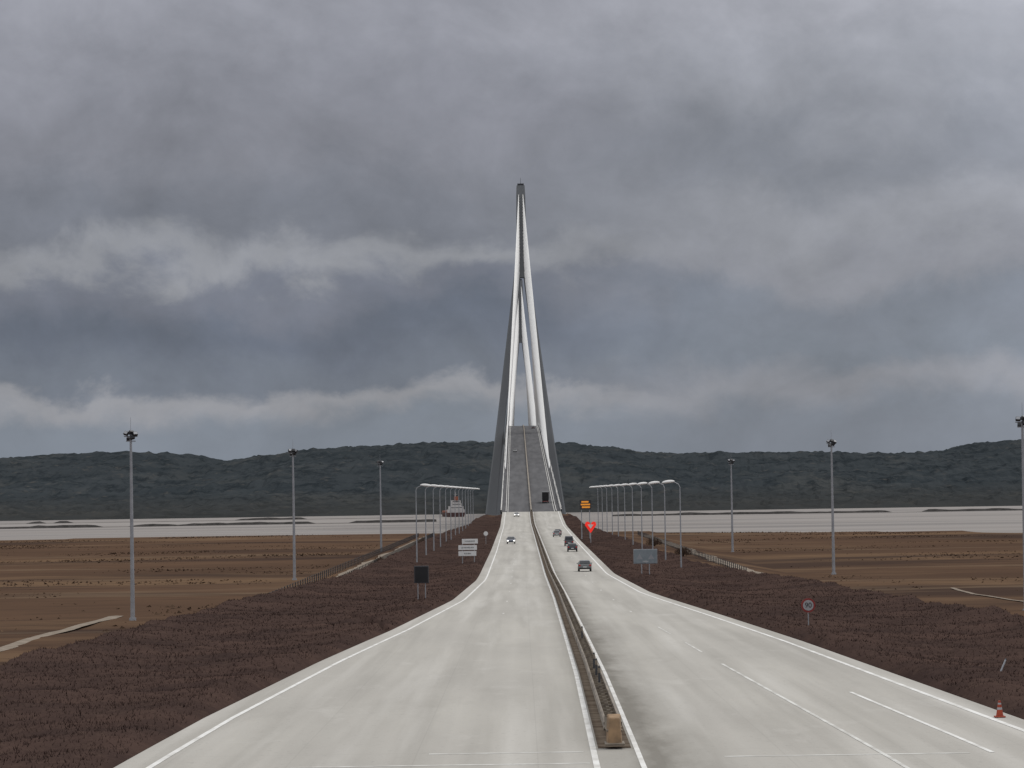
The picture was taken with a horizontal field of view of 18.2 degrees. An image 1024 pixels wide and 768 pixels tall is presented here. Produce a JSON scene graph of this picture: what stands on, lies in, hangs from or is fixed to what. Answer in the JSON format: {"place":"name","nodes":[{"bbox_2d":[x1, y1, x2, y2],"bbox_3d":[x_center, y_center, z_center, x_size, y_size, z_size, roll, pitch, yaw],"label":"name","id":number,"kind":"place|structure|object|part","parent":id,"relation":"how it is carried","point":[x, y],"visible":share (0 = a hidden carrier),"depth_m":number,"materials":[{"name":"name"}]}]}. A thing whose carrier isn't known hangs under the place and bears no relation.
{"place":"outdoors","nodes":[
{"label":"outdoors","id":0,"kind":"place"},
{"bbox_2d":[336,538,424,576],"bbox_3d":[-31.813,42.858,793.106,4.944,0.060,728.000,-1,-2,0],"label":"service road","id":1,"kind":"structure","parent":0,"point":[361,564],"depth_m":730.93,"materials":[{"name":"grey asphalt"}]},
{"bbox_2d":[0,439,1021,520],"bbox_3d":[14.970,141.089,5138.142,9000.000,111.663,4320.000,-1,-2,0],"label":"wooded hills","id":2,"kind":"structure","parent":0,"point":[338,481],"depth_m":4184.35,"materials":[{"name":"green plant"}]},
{"bbox_2d":[0,506,1022,539],"bbox_3d":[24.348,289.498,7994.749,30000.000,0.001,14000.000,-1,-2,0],"label":"water","id":3,"kind":"structure","parent":0,"point":[905,519],"depth_m":1960.60,"materials":[{"name":"grey liquid"}]},
{"bbox_2d":[26,517,361,523],"bbox_3d":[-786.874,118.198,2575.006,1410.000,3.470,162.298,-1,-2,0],"label":"rubble dyke","id":4,"kind":"structure","parent":3,"relation":"in","point":[267,518],"depth_m":2633.53,"materials":[{"name":"grey stone"}]},
{"bbox_2d":[0,519,435,528],"bbox_3d":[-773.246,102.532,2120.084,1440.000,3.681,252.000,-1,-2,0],"label":"rubble dyke","id":5,"kind":"structure","parent":3,"relation":"in","point":[211,524],"depth_m":2212.20,"materials":[{"name":"grey stone"}]},
{"bbox_2d":[442,492,464,516],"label":"cargo ship","id":6,"kind":"object","parent":3,"relation":"on","point":[455,503],"visible":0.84,"depth_m":2658.94,"materials":[{"name":"white metal"}]},
{"bbox_2d":[613,508,1021,515],"bbox_3d":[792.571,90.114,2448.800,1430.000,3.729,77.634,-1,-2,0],"label":"rubble dyke","id":7,"kind":"structure","parent":3,"relation":"in","point":[863,511],"depth_m":2468.51,"materials":[{"name":"grey stone"}]},
{"bbox_2d":[0,514,1023,664],"bbox_3d":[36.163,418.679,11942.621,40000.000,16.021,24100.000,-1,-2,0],"label":"ground","id":8,"kind":"structure","parent":0,"point":[937,579],"depth_m":763.29,"materials":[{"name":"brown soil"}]},
{"bbox_2d":[0,616,121,650],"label":"gravel path","id":9,"kind":"structure","parent":8,"relation":"on","point":[14,644],"depth_m":425.52,"materials":[{"name":"grey gravel"}]},
{"bbox_2d":[123,417,137,620],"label":"floodlight mast","id":10,"kind":"object","parent":8,"relation":"on","point":[132,434],"visible":0.98,"depth_m":469.49,"materials":[{"name":"metal"}]},
{"bbox_2d":[0,514,501,767],"bbox_3d":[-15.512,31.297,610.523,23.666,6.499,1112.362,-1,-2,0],"label":"heather bank","id":11,"kind":"structure","parent":8,"relation":"on","point":[113,699],"depth_m":169.36,"materials":[{"name":"brown plant"}]},
{"bbox_2d":[288,449,297,579],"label":"floodlight mast","id":12,"kind":"object","parent":8,"relation":"on","point":[294,452],"visible":0.95,"depth_m":678.39,"materials":[{"name":"metal"}]},
{"bbox_2d":[269,533,418,592],"bbox_3d":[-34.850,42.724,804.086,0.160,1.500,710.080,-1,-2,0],"label":"wire fence","id":13,"kind":"object","parent":8,"relation":"on","point":[382,550],"visible":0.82,"depth_m":719.10,"materials":[{"name":"metal"}]},
{"bbox_2d":[376,460,383,547],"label":"floodlight mast","id":14,"kind":"object","parent":8,"relation":"on","point":[380,462],"visible":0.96,"depth_m":920.22,"materials":[{"name":"metal"}]},
{"bbox_2d":[341,533,434,575],"bbox_3d":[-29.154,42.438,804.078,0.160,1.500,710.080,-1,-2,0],"label":"wire fence","id":15,"kind":"object","parent":8,"relation":"on","point":[410,544],"visible":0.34,"depth_m":839.08,"materials":[{"name":"metal"}]},
{"bbox_2d":[414,566,428,598],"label":"message board","id":16,"kind":"object","parent":8,"relation":"on","point":[421,574],"visible":0.88,"depth_m":296.48,"materials":[{"name":"metal"}]},
{"bbox_2d":[415,484,430,561],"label":"street lamp","id":17,"kind":"object","parent":8,"relation":"on","point":[427,485],"visible":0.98,"depth_m":514.52,"materials":[{"name":"metal"}]},
{"bbox_2d":[425,484,438,554],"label":"street lamp","id":18,"kind":"object","parent":8,"relation":"on","point":[433,485],"visible":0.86,"depth_m":564.47,"materials":[{"name":"metal"}]},
{"bbox_2d":[433,485,445,550],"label":"street lamp","id":19,"kind":"object","parent":8,"relation":"on","point":[433,516],"visible":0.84,"depth_m":614.45,"materials":[{"name":"metal"}]},
{"bbox_2d":[439,486,451,546],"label":"street lamp","id":20,"kind":"object","parent":8,"relation":"on","point":[440,513],"visible":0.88,"depth_m":664.44,"materials":[{"name":"metal"}]},
{"bbox_2d":[445,486,456,540],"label":"street lamp","id":21,"kind":"object","parent":8,"relation":"on","point":[445,509],"visible":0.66,"depth_m":714.43,"materials":[{"name":"metal"}]},
{"bbox_2d":[450,486,460,539],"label":"street lamp","id":22,"kind":"object","parent":8,"relation":"on","point":[450,508],"visible":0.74,"depth_m":764.40,"materials":[{"name":"metal"}]},
{"bbox_2d":[455,487,463,534],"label":"street lamp","id":23,"kind":"object","parent":8,"relation":"on","point":[455,514],"visible":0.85,"depth_m":814.27,"materials":[{"name":"metal"}]},
{"bbox_2d":[462,487,470,530],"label":"street lamp","id":24,"kind":"object","parent":8,"relation":"on","point":[462,510],"visible":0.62,"depth_m":914.25,"materials":[{"name":"metal"}]},
{"bbox_2d":[458,539,477,562],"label":"direction sign","id":25,"kind":"object","parent":8,"relation":"on","point":[462,547],"visible":0.99,"depth_m":484.43,"materials":[{"name":"metal"}]},
{"bbox_2d":[465,488,472,528],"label":"street lamp","id":26,"kind":"object","parent":8,"relation":"on","point":[465,509],"visible":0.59,"depth_m":964.22,"materials":[{"name":"metal"}]},
{"bbox_2d":[485,178,565,515],"bbox_3d":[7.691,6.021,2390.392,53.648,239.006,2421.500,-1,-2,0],"label":"cable stayed bridge","id":27,"kind":"structure","parent":8,"relation":"on","point":[525,475],"depth_m":1959.43,"materials":[{"name":"concrete"}]},
{"bbox_2d":[542,491,548,502],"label":"box truck","id":28,"kind":"object","parent":27,"relation":"on","point":[545,495],"visible":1,"depth_m":1238.79,"materials":[{"name":"metal"}]},
{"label":"rear doors","id":29,"kind":"part","parent":28,"relation":"part of","materials":[{"name":"black metal"}]},
{"bbox_2d":[580,500,590,538],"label":"variable message sign","id":30,"kind":"object","parent":8,"relation":"on","point":[585,504],"visible":0.82,"depth_m":719.26,"materials":[{"name":"metal"}]},
{"bbox_2d":[585,522,595,540],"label":"yield sign","id":31,"kind":"object","parent":8,"relation":"on","point":[590,526],"visible":0.95,"depth_m":654.25,"materials":[{"name":"metal"}]},
{"bbox_2d":[593,486,602,530],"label":"street lamp","id":32,"kind":"object","parent":8,"relation":"on","point":[602,510],"visible":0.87,"depth_m":876.15,"materials":[{"name":"metal"}]},
{"bbox_2d":[597,485,607,532],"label":"street lamp","id":33,"kind":"object","parent":8,"relation":"on","point":[606,504],"visible":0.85,"depth_m":828.34,"materials":[{"name":"metal"}]},
{"bbox_2d":[602,485,612,534],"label":"street lamp","id":34,"kind":"object","parent":8,"relation":"on","point":[612,510],"visible":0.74,"depth_m":780.22,"materials":[{"name":"metal"}]},
{"bbox_2d":[607,485,618,535],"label":"street lamp","id":35,"kind":"object","parent":8,"relation":"on","point":[618,514],"visible":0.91,"depth_m":732.30,"materials":[{"name":"metal"}]},
{"bbox_2d":[613,484,625,538],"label":"street lamp","id":36,"kind":"object","parent":8,"relation":"on","point":[624,505],"visible":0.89,"depth_m":684.36,"materials":[{"name":"metal"}]},
{"bbox_2d":[620,484,633,544],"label":"street lamp","id":37,"kind":"object","parent":8,"relation":"on","point":[632,512],"visible":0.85,"depth_m":636.33,"materials":[{"name":"metal"}]},
{"bbox_2d":[628,483,642,548],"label":"street lamp","id":38,"kind":"object","parent":8,"relation":"on","point":[630,484],"visible":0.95,"depth_m":588.37,"materials":[{"name":"metal"}]},
{"bbox_2d":[633,549,656,573],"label":"information sign","id":39,"kind":"object","parent":8,"relation":"on","point":[645,556],"visible":1,"depth_m":414.40,"materials":[{"name":"metal"}]},
{"bbox_2d":[637,482,652,548],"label":"street lamp","id":40,"kind":"object","parent":8,"relation":"on","point":[641,483],"visible":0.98,"depth_m":540.42,"materials":[{"name":"metal"}]},
{"bbox_2d":[645,537,661,545],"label":"bare bush","id":41,"kind":"object","parent":8,"relation":"on","point":[655,542],"visible":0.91,"depth_m":898.50,"materials":[{"name":"brown plant"}]},
{"bbox_2d":[648,481,665,559],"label":"street lamp","id":42,"kind":"object","parent":8,"relation":"on","point":[655,482],"visible":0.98,"depth_m":492.48,"materials":[{"name":"metal"}]},
{"bbox_2d":[662,480,681,566],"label":"street lamp","id":43,"kind":"object","parent":8,"relation":"on","point":[669,481],"visible":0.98,"depth_m":444.44,"materials":[{"name":"metal"}]},
{"bbox_2d":[675,547,691,556],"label":"bare bush","id":44,"kind":"object","parent":8,"relation":"on","point":[684,551],"visible":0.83,"depth_m":758.33,"materials":[{"name":"brown plant"}]},
{"bbox_2d":[638,531,746,570],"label":"wire fence","id":45,"kind":"object","parent":8,"relation":"on","point":[672,545],"visible":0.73,"depth_m":760.85,"materials":[{"name":"metal"}]},
{"bbox_2d":[727,459,734,551],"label":"floodlight mast","id":46,"kind":"object","parent":8,"relation":"on","point":[731,461],"visible":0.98,"depth_m":898.91,"materials":[{"name":"metal"}]},
{"bbox_2d":[562,513,1023,719],"bbox_3d":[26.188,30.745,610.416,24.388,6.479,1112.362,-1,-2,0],"label":"heather bank","id":47,"kind":"structure","parent":8,"relation":"on","point":[961,651],"depth_m":219.93,"materials":[{"name":"brown plant"}]},
{"bbox_2d":[801,598,814,624],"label":"speed limit sign","id":48,"kind":"object","parent":8,"relation":"on","point":[808,605],"visible":0.98,"depth_m":205.55,"materials":[{"name":"metal"}]},
{"bbox_2d":[826,439,836,574],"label":"floodlight mast","id":49,"kind":"object","parent":8,"relation":"on","point":[833,442],"visible":0.94,"depth_m":659.13,"materials":[{"name":"metal"}]},
{"bbox_2d":[952,587,1023,601],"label":"gravel path","id":50,"kind":"structure","parent":8,"relation":"on","point":[981,594],"depth_m":529.22,"materials":[{"name":"gravel"}]},
{"bbox_2d":[1015,416,1023,610],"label":"floodlight mast","id":51,"kind":"object","parent":8,"relation":"on","point":[1020,424],"visible":0.99,"depth_m":452.42,"materials":[{"name":"metal"}]},
{"bbox_2d":[0,0,1023,460],"label":"sky","id":52,"kind":"structure","parent":0,"point":[230,229],"materials":[{"name":"grey"}]},
{"bbox_2d":[114,511,1023,767],"bbox_3d":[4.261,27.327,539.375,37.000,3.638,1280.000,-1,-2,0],"label":"motorway road","id":53,"kind":"structure","parent":0,"point":[476,671],"depth_m":127.55,"materials":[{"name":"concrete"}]},
{"bbox_2d":[507,537,515,543],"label":"car","id":54,"kind":"object","parent":53,"relation":"on","point":[510,539],"visible":1,"depth_m":674.68,"materials":[{"name":"paint"}]},
{"bbox_2d":[552,530,560,536],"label":"car","id":55,"kind":"object","parent":53,"relation":"on","point":[557,533],"visible":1,"depth_m":769.25,"materials":[{"name":"paint"}]},
{"bbox_2d":[564,536,573,545],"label":"car","id":56,"kind":"object","parent":53,"relation":"on","point":[568,539],"visible":0.84,"depth_m":636.96,"materials":[{"name":"paint"}]},
{"bbox_2d":[566,543,577,551],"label":"car","id":57,"kind":"object","parent":53,"relation":"on","point":[572,546],"visible":1,"depth_m":576.32,"materials":[{"name":"paint"}]},
{"bbox_2d":[530,512,630,747],"bbox_3d":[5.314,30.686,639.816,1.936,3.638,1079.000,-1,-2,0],"label":"median strip","id":58,"kind":"object","parent":53,"relation":"on","point":[599,732],"visible":0.46,"depth_m":140.40,"materials":[{"name":"grey concrete"}]},
{"bbox_2d":[530,510,621,729],"bbox_3d":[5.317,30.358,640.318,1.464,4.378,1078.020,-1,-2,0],"label":"median guardrail","id":59,"kind":"object","parent":58,"relation":"on","point":[603,698],"visible":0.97,"depth_m":155.09,"materials":[{"name":"metal"}]},
{"bbox_2d":[593,653,594,668],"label":"delineator post","id":60,"kind":"object","parent":58,"relation":"on","point":[593,660],"visible":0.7,"depth_m":140.62,"materials":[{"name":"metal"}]},
{"bbox_2d":[595,658,596,674],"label":"delineator post","id":61,"kind":"object","parent":58,"relation":"on","point":[595,666],"visible":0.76,"depth_m":134.62,"materials":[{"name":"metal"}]},
{"bbox_2d":[598,666,600,682],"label":"delineator post","id":62,"kind":"object","parent":58,"relation":"on","point":[599,671],"visible":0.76,"depth_m":127.63,"materials":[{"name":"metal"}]},
{"bbox_2d":[577,560,591,571],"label":"car","id":63,"kind":"object","parent":53,"relation":"on","point":[584,564],"visible":1,"depth_m":432.36,"materials":[{"name":"paint"}]},
{"bbox_2d":[146,511,1023,767],"bbox_3d":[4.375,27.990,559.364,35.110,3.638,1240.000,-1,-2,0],"label":"road markings","id":64,"kind":"object","parent":53,"relation":"on","point":[595,759],"visible":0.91,"depth_m":122.20,"materials":[{"name":"paint"}]},
{"bbox_2d":[604,714,624,745],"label":"crash cushion","id":65,"kind":"object","parent":53,"relation":"on","point":[613,733],"visible":1,"depth_m":100.47,"materials":[{"name":"plastic"}]},
{"bbox_2d":[994,700,1005,717],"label":"traffic cone","id":66,"kind":"object","parent":53,"relation":"on","point":[999,713],"visible":1,"depth_m":112.84,"materials":[{"name":"orange plastic"}]},
{"bbox_2d":[644,535,761,573],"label":"service road","id":67,"kind":"structure","parent":0,"point":[749,570],"depth_m":716.02,"materials":[{"name":"grey asphalt"}]}
]}

